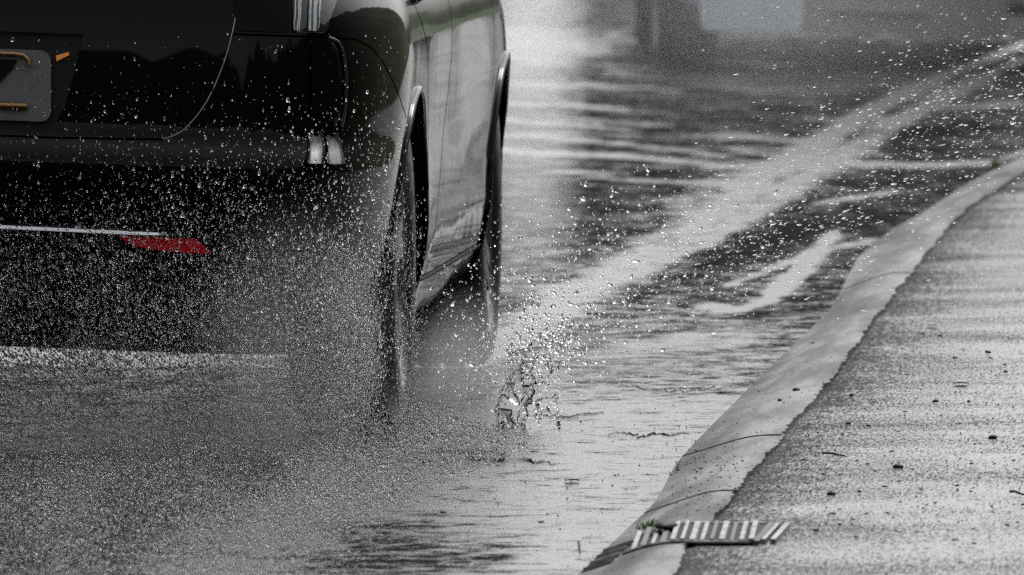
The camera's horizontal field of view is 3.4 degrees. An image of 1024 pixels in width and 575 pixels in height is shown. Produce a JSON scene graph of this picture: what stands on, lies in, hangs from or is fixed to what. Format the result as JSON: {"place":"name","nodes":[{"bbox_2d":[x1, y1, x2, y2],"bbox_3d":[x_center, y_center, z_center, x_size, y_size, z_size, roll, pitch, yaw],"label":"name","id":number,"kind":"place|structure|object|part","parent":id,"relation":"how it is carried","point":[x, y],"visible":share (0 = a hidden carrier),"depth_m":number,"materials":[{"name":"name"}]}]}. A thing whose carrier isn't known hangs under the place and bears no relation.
{"place":"outdoors","nodes":[
{"label":"outdoors","id":0,"kind":"place"},
{"bbox_2d":[0,0,1023,574],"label":"road","id":1,"kind":"structure","parent":0,"point":[602,102],"depth_m":45.01,"materials":[{"name":"grey asphalt"}]},
{"bbox_2d":[0,0,510,425],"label":"black car","id":2,"kind":"object","parent":1,"relation":"on","point":[452,58],"visible":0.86,"depth_m":35.19,"materials":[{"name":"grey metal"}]},
{"bbox_3d":[-0.228,-0.344,36.580,0.134,0.629,1.118,0,2,4],"label":"rear door","id":3,"kind":"part","parent":2,"relation":"part of","materials":[{"name":"black paint"}]},
{"bbox_3d":[-0.161,-0.379,37.487,0.150,0.627,1.779,0,2,4],"label":"front door","id":4,"kind":"part","parent":2,"relation":"part of","materials":[{"name":"black paint"}]},
{"bbox_2d":[0,29,548,574],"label":"spray","id":5,"kind":"object","parent":1,"relation":"on","point":[358,391],"visible":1,"depth_m":34.17,"materials":[{"name":"grey"}]},
{"bbox_2d":[0,5,1023,430],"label":"water drops","id":6,"kind":"object","parent":1,"relation":"on","point":[550,345],"visible":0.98,"depth_m":36.05,"materials":[{"name":"white"}]},
{"bbox_2d":[491,329,569,429],"bbox_3d":[0.042,0.208,35.961,0.154,0.227,0.487,0,2,4],"label":"water splash","id":7,"kind":"object","parent":1,"relation":"on","point":[528,393],"visible":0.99,"depth_m":35.98,"materials":[{"name":"white"}]},
{"bbox_2d":[343,385,733,465],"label":"water","id":8,"kind":"structure","parent":1,"relation":"on","point":[523,458],"depth_m":34.90,"materials":[{"name":"black liquid"}]},
{"bbox_2d":[564,476,579,480],"bbox_3d":[0.118,0.379,33.768,0.030,0.008,0.100,0,2,5],"label":"leaf","id":9,"kind":"object","parent":1,"relation":"on","point":[573,478],"visible":1,"depth_m":33.78,"materials":[{"name":"grey"}]},
{"bbox_2d":[578,156,1023,574],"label":"kerb","id":10,"kind":"structure","parent":1,"relation":"on","point":[750,408],"depth_m":37.05,"materials":[{"name":"concrete"}]},
{"bbox_2d":[636,517,656,530],"bbox_3d":[0.251,0.437,31.620,0.048,0.022,0.153,0,2,4],"label":"weed","id":11,"kind":"object","parent":10,"relation":"on","point":[647,524],"visible":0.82,"depth_m":31.64,"materials":[{"name":"green plant"}]},
{"bbox_2d":[581,520,789,571],"bbox_3d":[0.316,0.468,30.932,0.337,0.050,0.848,0,2,4],"label":"drain grate","id":12,"kind":"object","parent":10,"relation":"on","point":[709,532],"visible":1,"depth_m":30.97,"materials":[{"name":"grey metal"}]},
{"bbox_2d":[654,519,677,528],"bbox_3d":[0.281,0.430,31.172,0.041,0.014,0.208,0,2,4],"label":"stone","id":13,"kind":"object","parent":12,"relation":"on","point":[665,524],"visible":1,"depth_m":31.11,"materials":[{"name":"grey stone"}]},
{"bbox_2d":[627,174,1013,546],"bbox_3d":[0.804,0.077,40.776,0.231,0.044,19.538,0,2,3],"label":"kerb joint","id":14,"kind":"object","parent":10,"relation":"on","point":[769,434],"visible":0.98,"depth_m":34.72,"materials":[{"name":"black concrete"}]},
{"bbox_2d":[631,0,1023,62],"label":"silver car","id":15,"kind":"object","parent":1,"relation":"on","point":[677,31],"visible":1,"depth_m":63.39,"materials":[{"name":"white paint"}]},
{"bbox_2d":[990,151,1002,168],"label":"weed","id":16,"kind":"object","parent":1,"relation":"on","point":[995,164],"visible":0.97,"depth_m":52.38,"materials":[{"name":"green plant"}]},
{"bbox_2d":[677,175,1023,574],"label":"footpath","id":17,"kind":"structure","parent":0,"point":[959,272],"depth_m":34.37,"materials":[{"name":"concrete"}]},
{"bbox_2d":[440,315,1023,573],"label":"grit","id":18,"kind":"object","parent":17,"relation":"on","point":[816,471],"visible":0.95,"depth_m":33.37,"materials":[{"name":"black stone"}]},
{"bbox_2d":[826,491,835,495],"bbox_3d":[0.605,0.389,32.389,0.015,0.010,0.023,-2,3,-40],"label":"pebble","id":19,"kind":"object","parent":17,"relation":"on","point":[831,493],"visible":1,"depth_m":32.38,"materials":[{"name":"black stone"}]},
{"bbox_2d":[822,452,845,456],"bbox_3d":[0.637,0.330,33.905,0.005,0.006,0.090,-1,3,-28],"label":"twig","id":20,"kind":"object","parent":17,"relation":"on","point":[833,453],"visible":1,"depth_m":33.90,"materials":[{"name":"black wood"}]},
{"bbox_2d":[893,464,903,468],"bbox_3d":[0.754,0.348,33.376,0.018,0.010,0.023,2,3,38],"label":"pebble","id":21,"kind":"object","parent":17,"relation":"on","point":[898,466],"visible":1,"depth_m":33.37,"materials":[{"name":"black stone"}]},
{"bbox_2d":[953,379,968,383],"bbox_3d":[0.969,0.205,36.936,0.034,0.008,0.110,0,2,1],"label":"leaf","id":22,"kind":"object","parent":17,"relation":"on","point":[960,381],"visible":1,"depth_m":36.95,"materials":[{"name":"grey"}]},
{"bbox_2d":[988,435,996,439],"bbox_3d":[0.968,0.301,34.471,0.019,0.009,0.014,0,2,-9],"label":"pebble","id":23,"kind":"object","parent":17,"relation":"on","point":[990,437],"visible":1,"depth_m":34.47,"materials":[{"name":"black stone"}]},
{"bbox_2d":[1009,490,1023,494],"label":"twig","id":24,"kind":"object","parent":17,"relation":"on","point":[1015,491],"visible":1,"depth_m":32.32,"materials":[{"name":"black"}]}
]}

